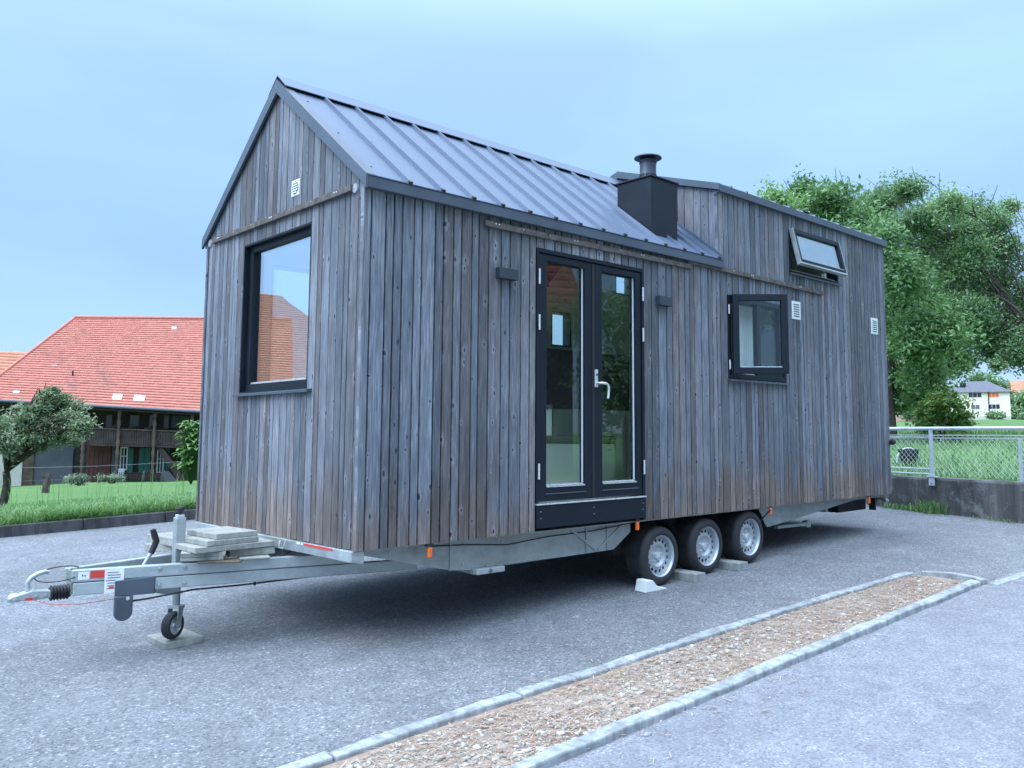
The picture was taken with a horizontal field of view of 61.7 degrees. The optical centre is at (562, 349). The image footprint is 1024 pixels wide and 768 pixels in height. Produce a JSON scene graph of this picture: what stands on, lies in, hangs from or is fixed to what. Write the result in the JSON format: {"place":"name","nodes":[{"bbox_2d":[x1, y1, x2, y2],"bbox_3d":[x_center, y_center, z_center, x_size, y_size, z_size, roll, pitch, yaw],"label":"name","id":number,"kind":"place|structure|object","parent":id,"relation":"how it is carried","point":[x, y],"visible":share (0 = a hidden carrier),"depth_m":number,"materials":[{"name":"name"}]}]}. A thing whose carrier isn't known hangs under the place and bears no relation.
{"place":"outdoors","nodes":[
{"label":"outdoors","id":0,"kind":"place"},
{"bbox_2d":[0,505,1023,767],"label":"parking lot","id":1,"kind":"structure","parent":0,"point":[266,675],"depth_m":5.89,"materials":[{"name":"grey asphalt"}]},
{"bbox_2d":[0,519,82,537],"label":"edging stone","id":2,"kind":"object","parent":1,"relation":"on","point":[40,528],"visible":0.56,"depth_m":10.80,"materials":[{"name":"concrete"}]},
{"bbox_2d":[83,512,164,529],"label":"edging stone","id":3,"kind":"object","parent":1,"relation":"on","point":[121,520],"visible":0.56,"depth_m":11.43,"materials":[{"name":"concrete"}]},
{"bbox_2d":[147,628,202,649],"bbox_3d":[-2.607,1.940,5.745,0.264,0.042,0.323,3,-5,-44],"label":"stone slab","id":4,"kind":"object","parent":1,"relation":"on","point":[185,637],"depth_m":5.67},
{"bbox_2d":[165,509,195,521],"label":"edging stone","id":5,"kind":"object","parent":1,"relation":"on","point":[189,514],"visible":0.24,"depth_m":11.93,"materials":[{"name":"concrete"}]},
{"bbox_2d":[277,751,332,767],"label":"kerb stone","id":6,"kind":"object","parent":1,"relation":"on","point":[321,759],"visible":0.97,"depth_m":3.70,"materials":[{"name":"stone"}]},
{"bbox_2d":[329,692,521,761],"bbox_3d":[-0.629,1.860,4.157,1.088,0.151,0.083,5,-8,-44],"label":"kerb stone","id":7,"kind":"object","parent":1,"relation":"on","point":[405,732],"visible":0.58,"depth_m":4.09,"materials":[{"name":"stone"}]},
{"bbox_2d":[6,75,895,638],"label":"tiny house","id":8,"kind":"structure","parent":1,"relation":"on","point":[704,389],"depth_m":6.70,"materials":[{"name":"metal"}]},
{"bbox_2d":[145,543,171,551],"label":"stone slab","id":9,"kind":"object","parent":8,"relation":"on","point":[162,548],"depth_m":6.01,"materials":[{"name":"grey stone"}]},
{"bbox_2d":[147,531,186,545],"bbox_3d":[-2.735,1.356,6.160,0.405,0.055,0.342,-5,-7,40],"label":"stone slab","id":10,"kind":"object","parent":9,"relation":"on","point":[166,538],"depth_m":6.02,"materials":[{"name":"grey stone"}]},
{"bbox_2d":[197,558,242,563],"bbox_3d":[-2.223,1.373,5.563,0.261,0.010,0.164,1,-6,-8],"label":"thin board","id":11,"kind":"object","parent":8,"relation":"on","point":[231,560],"visible":0.8,"depth_m":5.50,"materials":[{"name":"brown wood"}]},
{"bbox_2d":[180,556,223,561],"bbox_3d":[-2.389,1.367,5.684,0.263,0.022,0.346,2,-6,-20],"label":"stone slab","id":12,"kind":"object","parent":11,"relation":"on","point":[202,558],"depth_m":5.52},
{"bbox_2d":[181,551,225,557],"bbox_3d":[-2.388,1.341,5.686,0.272,0.030,0.345,2,-6,-22],"label":"stone slab","id":13,"kind":"object","parent":12,"relation":"on","point":[184,554],"depth_m":5.53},
{"bbox_2d":[171,538,274,553],"bbox_3d":[-2.294,1.315,5.780,0.544,0.037,0.411,5,-8,-44],"label":"stone slab","id":14,"kind":"object","parent":13,"relation":"on","point":[199,549],"depth_m":5.62,"materials":[{"name":"grey stone"}]},
{"bbox_2d":[184,535,258,546],"bbox_3d":[-2.336,1.277,5.785,0.444,0.036,0.364,-5,-7,41],"label":"stone slab","id":15,"kind":"object","parent":14,"relation":"on","point":[201,541],"depth_m":5.64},
{"bbox_2d":[187,526,256,539],"bbox_3d":[-2.321,1.243,5.816,0.425,0.036,0.293,-5,-7,41],"label":"stone slab","id":16,"kind":"object","parent":15,"relation":"on","point":[223,532],"depth_m":5.73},
{"bbox_2d":[225,546,274,556],"bbox_3d":[-2.181,1.371,5.886,0.303,0.047,0.346,4,-7,-34],"label":"stone slab","id":17,"kind":"object","parent":8,"relation":"on","point":[253,551],"depth_m":5.74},
{"bbox_2d":[237,554,269,559],"bbox_3d":[-2.067,1.386,5.715,0.194,0.014,0.141,3,-6,-30],"label":"thin board","id":18,"kind":"object","parent":8,"relation":"on","point":[253,557],"visible":0.97,"depth_m":5.69,"materials":[{"name":"beige wood"}]},
{"bbox_2d":[232,222,311,396],"bbox_3d":[-2.079,-0.264,6.310,0.180,1.192,1.190,5,-8,-44],"label":"picture window","id":19,"kind":"structure","parent":8,"relation":"in","point":[249,385],"depth_m":6.65,"materials":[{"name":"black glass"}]},
{"bbox_2d":[268,264,308,380],"bbox_3d":[-1.630,0.062,8.414,2.700,1.450,0.120,5,-8,-44],"label":"far window","id":20,"kind":"structure","parent":8,"relation":"in","point":[306,271],"depth_m":7.51,"materials":[{"name":"white glass"}]},
{"bbox_2d":[551,311,570,347],"bbox_3d":[-0.060,-0.236,9.978,0.320,0.410,0.120,5,-8,-44],"label":"far window","id":21,"kind":"structure","parent":8,"relation":"in","point":[566,317],"depth_m":10.05,"materials":[{"name":"clear glass"}]},
{"bbox_2d":[534,248,646,528],"bbox_3d":[0.219,0.313,6.837,1.243,2.102,0.205,5,-8,-44],"label":"double door","id":22,"kind":"structure","parent":8,"relation":"in","point":[591,485],"depth_m":6.81,"materials":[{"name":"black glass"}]},
{"bbox_2d":[615,276,628,295],"bbox_3d":[0.729,-0.818,10.805,0.320,0.270,0.120,5,-8,-44],"label":"far window","id":23,"kind":"structure","parent":8,"relation":"in","point":[626,280],"depth_m":10.91,"materials":[{"name":"clear glass"}]},
{"bbox_2d":[727,294,790,384],"bbox_3d":[2.017,-0.107,8.437,1.065,1.000,0.607,5,-8,-44],"label":"casement window","id":24,"kind":"structure","parent":8,"relation":"in","point":[743,310],"depth_m":8.38,"materials":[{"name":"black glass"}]},
{"bbox_2d":[788,227,847,285],"bbox_3d":[2.769,-1.009,9.399,1.075,0.502,0.278,5,-8,-44],"label":"awning window","id":25,"kind":"structure","parent":8,"relation":"in","point":[833,253],"depth_m":9.42,"materials":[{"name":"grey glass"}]},
{"bbox_2d":[515,649,656,698],"bbox_3d":[0.168,1.895,4.920,1.094,0.155,0.086,5,-8,-43],"label":"kerb stone","id":26,"kind":"object","parent":1,"relation":"on","point":[542,687],"visible":0.5,"depth_m":4.84,"materials":[{"name":"stone"}]},
{"bbox_2d":[511,701,684,767],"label":"kerb stone","id":27,"kind":"object","parent":1,"relation":"on","point":[577,746],"visible":0.62,"depth_m":3.93,"materials":[{"name":"stone"}]},
{"bbox_2d":[271,565,1018,767],"bbox_3d":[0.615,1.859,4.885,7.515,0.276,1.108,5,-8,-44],"label":"gravel","id":28,"kind":"structure","parent":1,"relation":"on","point":[467,755],"depth_m":4.55,"materials":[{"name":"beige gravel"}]},
{"bbox_2d":[635,578,665,592],"bbox_3d":[0.737,1.960,7.154,0.289,0.094,0.130,5,-8,-44],"label":"wheel chock","id":29,"kind":"object","parent":1,"relation":"on","point":[643,585],"visible":1,"depth_m":7.07,"materials":[{"name":"white plastic"}]},
{"bbox_2d":[670,569,705,582],"bbox_3d":[1.096,1.996,7.558,0.158,0.072,0.300,5,-8,-44],"label":"paver block","id":30,"kind":"object","parent":1,"relation":"on","point":[688,575],"depth_m":7.49,"materials":[{"name":"grey concrete"}]},
{"bbox_2d":[650,618,758,653],"bbox_3d":[0.963,1.935,5.676,1.080,0.148,0.090,5,-8,-43],"label":"kerb stone","id":31,"kind":"object","parent":1,"relation":"on","point":[696,638],"visible":0.49,"depth_m":5.62,"materials":[{"name":"stone"}]},
{"bbox_2d":[715,558,747,570],"bbox_3d":[1.572,2.019,8.034,0.158,0.072,0.300,5,-8,-44],"label":"paver block","id":32,"kind":"object","parent":1,"relation":"on","point":[733,565],"depth_m":7.95,"materials":[{"name":"grey concrete"}]},
{"bbox_2d":[673,653,797,709],"bbox_3d":[0.988,1.871,4.752,1.093,0.162,0.100,5,-8,-44],"label":"kerb stone","id":33,"kind":"object","parent":1,"relation":"on","point":[732,683],"visible":0.48,"depth_m":4.70,"materials":[{"name":"stone"}]},
{"bbox_2d":[751,590,848,621],"bbox_3d":[1.819,1.971,6.468,1.231,0.158,0.087,5,-7,-42],"label":"kerb stone","id":34,"kind":"object","parent":1,"relation":"on","point":[791,608],"visible":0.45,"depth_m":6.41,"materials":[{"name":"stone"}]},
{"bbox_2d":[788,620,881,661],"bbox_3d":[1.775,1.909,5.517,1.078,0.161,0.101,5,-8,-44],"label":"kerb stone","id":35,"kind":"object","parent":1,"relation":"on","point":[827,644],"visible":0.45,"depth_m":5.45,"materials":[{"name":"stone"}]},
{"bbox_2d":[844,572,913,593],"bbox_3d":[2.684,2.011,7.242,1.073,0.147,0.089,5,-7,-41],"label":"kerb stone","id":36,"kind":"object","parent":1,"relation":"on","point":[881,581],"visible":0.43,"depth_m":7.20,"materials":[{"name":"stone"}]},
{"bbox_2d":[880,502,935,513],"bbox_3d":[4.826,2.220,12.036,0.195,0.112,1.097,3,-6,-28],"label":"grass tuft","id":37,"kind":"object","parent":1,"relation":"on","point":[901,507],"visible":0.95,"depth_m":12.09,"materials":[{"name":"green plant"}]},
{"bbox_2d":[872,595,944,626],"bbox_3d":[2.549,1.948,6.270,1.058,0.155,0.101,5,-8,-44],"label":"kerb stone","id":38,"kind":"object","parent":1,"relation":"on","point":[906,611],"visible":0.47,"depth_m":6.22,"materials":[{"name":"stone"}]},
{"bbox_2d":[910,499,950,515],"bbox_3d":[5.018,2.147,11.677,0.439,0.200,0.644,5,-8,-44],"label":"grass tuft","id":39,"kind":"object","parent":1,"relation":"on","point":[928,508],"visible":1,"depth_m":11.66,"materials":[{"name":"green plant"}]},
{"bbox_2d":[921,571,986,584],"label":"kerb stone","id":40,"kind":"object","parent":1,"relation":"on","point":[957,576],"visible":0.47,"depth_m":7.43,"materials":[{"name":"stone"}]},
{"bbox_2d":[935,579,980,600],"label":"kerb stone","id":41,"kind":"object","parent":1,"relation":"on","point":[959,589],"visible":0.48,"depth_m":6.87,"materials":[{"name":"stone"}]},
{"bbox_2d":[977,516,1020,523],"bbox_3d":[5.530,2.155,10.859,0.142,0.067,0.741,3,-6,-27],"label":"grass tuft","id":42,"kind":"object","parent":1,"relation":"on","point":[998,520],"visible":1,"depth_m":10.83,"materials":[{"name":"green plant"}]},
{"bbox_2d":[0,419,1023,505],"bbox_3d":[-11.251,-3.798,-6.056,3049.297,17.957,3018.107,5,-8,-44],"label":"ground","id":43,"kind":"structure","parent":0,"point":[34,492],"depth_m":19.60,"materials":[{"name":"green plant"}]},
{"bbox_2d":[0,351,26,372],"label":"red roof barn","id":44,"kind":"structure","parent":43,"relation":"on","point":[8,358],"depth_m":61.69,"materials":[{"name":"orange tile"}]},
{"bbox_2d":[40,472,52,492],"bbox_3d":[-11.810,3.088,19.530,0.258,0.573,0.159,5,-8,-44],"label":"tree stump","id":45,"kind":"object","parent":43,"relation":"on","point":[47,477],"visible":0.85,"depth_m":19.49,"materials":[{"name":"wood"}]},
{"bbox_2d":[0,383,102,505],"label":"tree","id":46,"kind":"object","parent":43,"relation":"on","point":[28,430],"visible":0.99,"depth_m":13.89,"materials":[{"name":"green plant"}]},
{"bbox_2d":[63,473,89,485],"bbox_3d":[-17.730,4.712,31.039,1.020,0.498,0.707,-3,-6,29],"label":"garden shrub","id":47,"kind":"object","parent":43,"relation":"on","point":[78,480],"visible":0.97,"depth_m":31.02,"materials":[{"name":"green plant"}]},
{"bbox_2d":[0,469,196,525],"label":"long grass","id":48,"kind":"structure","parent":43,"relation":"on","point":[13,513],"depth_m":11.87,"materials":[{"name":"green plant"}]},
{"bbox_2d":[23,461,191,483],"bbox_3d":[-12.341,3.352,22.537,0.056,0.812,5.328,-4,-7,39],"label":"garden wire","id":49,"kind":"object","parent":43,"relation":"on","point":[85,466],"visible":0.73,"depth_m":22.33,"materials":[{"name":"metal"}]},
{"bbox_2d":[92,472,126,483],"bbox_3d":[-17.593,5.008,33.421,1.284,0.497,0.648,0,-6,5],"label":"garden shrub","id":50,"kind":"object","parent":43,"relation":"on","point":[114,477],"visible":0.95,"depth_m":33.30,"materials":[{"name":"green plant"}]},
{"bbox_2d":[113,470,164,481],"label":"picket fence","id":51,"kind":"object","parent":43,"relation":"on","point":[144,474],"visible":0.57,"depth_m":42.12,"materials":[{"name":"grey paint"}]},
{"bbox_2d":[0,316,292,486],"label":"farmhouse","id":52,"kind":"object","parent":43,"relation":"on","point":[124,373],"visible":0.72,"depth_m":44.17,"materials":[{"name":"red tile"}]},
{"bbox_2d":[86,446,111,481],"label":"door","id":53,"kind":"structure","parent":52,"relation":"in","point":[98,458],"depth_m":43.28,"materials":[{"name":"red wood"}]},
{"bbox_2d":[105,414,112,427],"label":"window","id":54,"kind":"structure","parent":52,"relation":"in","point":[109,417],"depth_m":43.72,"materials":[{"name":"grey glass"}]},
{"bbox_2d":[119,447,127,469],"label":"window","id":55,"kind":"structure","parent":52,"relation":"in","point":[123,450],"depth_m":43.77,"materials":[{"name":"white paint"}]},
{"bbox_2d":[129,414,139,428],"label":"window","id":56,"kind":"structure","parent":52,"relation":"in","point":[134,419],"depth_m":44.11,"materials":[{"name":"grey glass"}]},
{"bbox_2d":[148,415,153,428],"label":"window","id":57,"kind":"structure","parent":52,"relation":"in","point":[150,422],"depth_m":44.36,"materials":[{"name":"grey glass"}]},
{"bbox_2d":[156,450,163,472],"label":"window","id":58,"kind":"structure","parent":52,"relation":"in","point":[160,461],"depth_m":44.31,"materials":[{"name":"white paint"}]},
{"bbox_2d":[163,415,169,428],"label":"window","id":59,"kind":"structure","parent":52,"relation":"in","point":[166,418],"depth_m":44.59,"materials":[{"name":"grey glass"}]},
{"bbox_2d":[170,420,199,483],"bbox_3d":[-10.251,2.832,23.738,1.120,1.777,1.143,5,-8,-44],"label":"leafy plant","id":60,"kind":"object","parent":43,"relation":"on","point":[189,455],"visible":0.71,"depth_m":23.58,"materials":[{"name":"green plant"}]},
{"bbox_2d":[751,163,993,439],"bbox_3d":[8.078,-1.401,21.454,6.920,7.485,4.827,1,-6,-8],"label":"walnut tree","id":61,"kind":"object","parent":43,"relation":"on","point":[921,321],"visible":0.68,"depth_m":20.57,"materials":[{"name":"green plant"}]},
{"bbox_2d":[895,362,917,421],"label":"pink house","id":62,"kind":"structure","parent":43,"relation":"on","point":[899,419],"depth_m":103.40,"materials":[{"name":"orange tile"}]},
{"bbox_2d":[896,447,920,465],"bbox_3d":[5.779,1.781,14.277,0.340,0.314,0.340,5,-8,-44],"label":"feed trough","id":63,"kind":"object","parent":43,"relation":"on","point":[905,454],"visible":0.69,"depth_m":14.17,"materials":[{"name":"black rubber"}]},
{"bbox_2d":[901,408,918,420],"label":"distant bush","id":64,"kind":"object","parent":43,"relation":"on","point":[909,416],"visible":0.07,"depth_m":96.19,"materials":[{"name":"green plant"}]},
{"bbox_2d":[851,168,1023,378],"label":"spreading tree","id":65,"kind":"object","parent":43,"relation":"on","point":[962,250],"visible":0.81,"depth_m":23.90,"materials":[{"name":"green plant"}]},
{"bbox_2d":[905,383,979,443],"bbox_3d":[8.997,1.520,19.886,1.502,1.581,1.580,1,-6,-13],"label":"round bush","id":66,"kind":"object","parent":43,"relation":"on","point":[940,402],"visible":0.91,"depth_m":19.86,"materials":[{"name":"green plant"}]},
{"bbox_2d":[866,475,1023,523],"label":"retaining wall","id":67,"kind":"structure","parent":43,"relation":"on","point":[993,499],"depth_m":11.34,"materials":[{"name":"concrete"}]},
{"bbox_2d":[889,426,1023,485],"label":"railing","id":68,"kind":"object","parent":67,"relation":"on","point":[931,476],"visible":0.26,"depth_m":11.56,"materials":[{"name":"metal"}]},
{"bbox_2d":[890,430,1023,480],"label":"meadow grass","id":69,"kind":"structure","parent":43,"relation":"on","point":[964,461],"depth_m":14.91,"materials":[{"name":"green plant"}]},
{"bbox_2d":[951,381,1012,419],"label":"cream house","id":70,"kind":"structure","parent":43,"relation":"on","point":[988,396],"depth_m":134.47,"materials":[{"name":"paint"}]},
{"bbox_2d":[968,392,981,397],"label":"window","id":71,"kind":"structure","parent":70,"relation":"in","point":[978,394],"depth_m":134.90,"materials":[{"name":"black glass"}]},
{"bbox_2d":[971,405,979,408],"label":"window","id":72,"kind":"structure","parent":70,"relation":"in","point":[974,406],"depth_m":134.76,"materials":[{"name":"grey glass"}]},
{"bbox_2d":[989,392,998,396],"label":"window","id":73,"kind":"structure","parent":70,"relation":"in","point":[996,394],"depth_m":133.75,"materials":[{"name":"orange paint"}]},
{"bbox_2d":[988,404,999,408],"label":"window","id":74,"kind":"structure","parent":70,"relation":"in","point":[992,406],"depth_m":133.62,"materials":[{"name":"white paint"}]},
{"bbox_2d":[950,370,1016,396],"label":"distant tree","id":75,"kind":"object","parent":43,"relation":"on","point":[980,377],"visible":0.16,"depth_m":162.56,"materials":[{"name":"green plant"}]},
{"bbox_2d":[984,410,1005,419],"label":"distant bush","id":76,"kind":"object","parent":43,"relation":"on","point":[994,416],"visible":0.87,"depth_m":129.77,"materials":[{"name":"green plant"}]},
{"bbox_2d":[989,376,1010,389],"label":"distant tree","id":77,"kind":"object","parent":43,"relation":"on","point":[1007,381],"visible":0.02,"depth_m":175.16,"materials":[{"name":"green plant"}]},
{"bbox_2d":[1010,389,1023,418],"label":"distant tree","id":78,"kind":"object","parent":43,"relation":"on","point":[1016,402],"visible":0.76,"depth_m":147.88,"materials":[{"name":"green plant"}]},
{"bbox_2d":[1010,381,1023,394],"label":"red roof house","id":79,"kind":"structure","parent":43,"relation":"on","point":[1018,387],"depth_m":166.17,"materials":[{"name":"orange tile"}]},
{"bbox_2d":[1016,408,1023,419],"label":"distant bush","id":80,"kind":"object","parent":43,"relation":"on","point":[1021,416],"visible":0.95,"depth_m":122.64,"materials":[{"name":"green plant"}]},
{"bbox_2d":[0,0,1023,385],"label":"sky","id":81,"kind":"structure","parent":0,"point":[125,125],"materials":[{"name":"blue"}]},
{"bbox_2d":[550,568,1023,767],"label":"road","id":82,"kind":"structure","parent":0,"point":[948,692],"depth_m":4.31,"materials":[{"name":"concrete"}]},
{"bbox_2d":[643,732,651,736],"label":"loose stone","id":83,"kind":"object","parent":82,"relation":"on","point":[645,734],"visible":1,"depth_m":4.01,"materials":[{"name":"stone"}]},
{"bbox_2d":[987,576,1020,584],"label":"kerb stone","id":84,"kind":"object","parent":82,"relation":"on","point":[1004,580],"visible":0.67,"depth_m":7.27,"materials":[{"name":"stone"}]},
{"bbox_2d":[1008,572,1023,576],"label":"kerb stone","id":85,"kind":"object","parent":82,"relation":"on","point":[1020,574],"visible":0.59,"depth_m":7.49,"materials":[{"name":"stone"}]}
]}

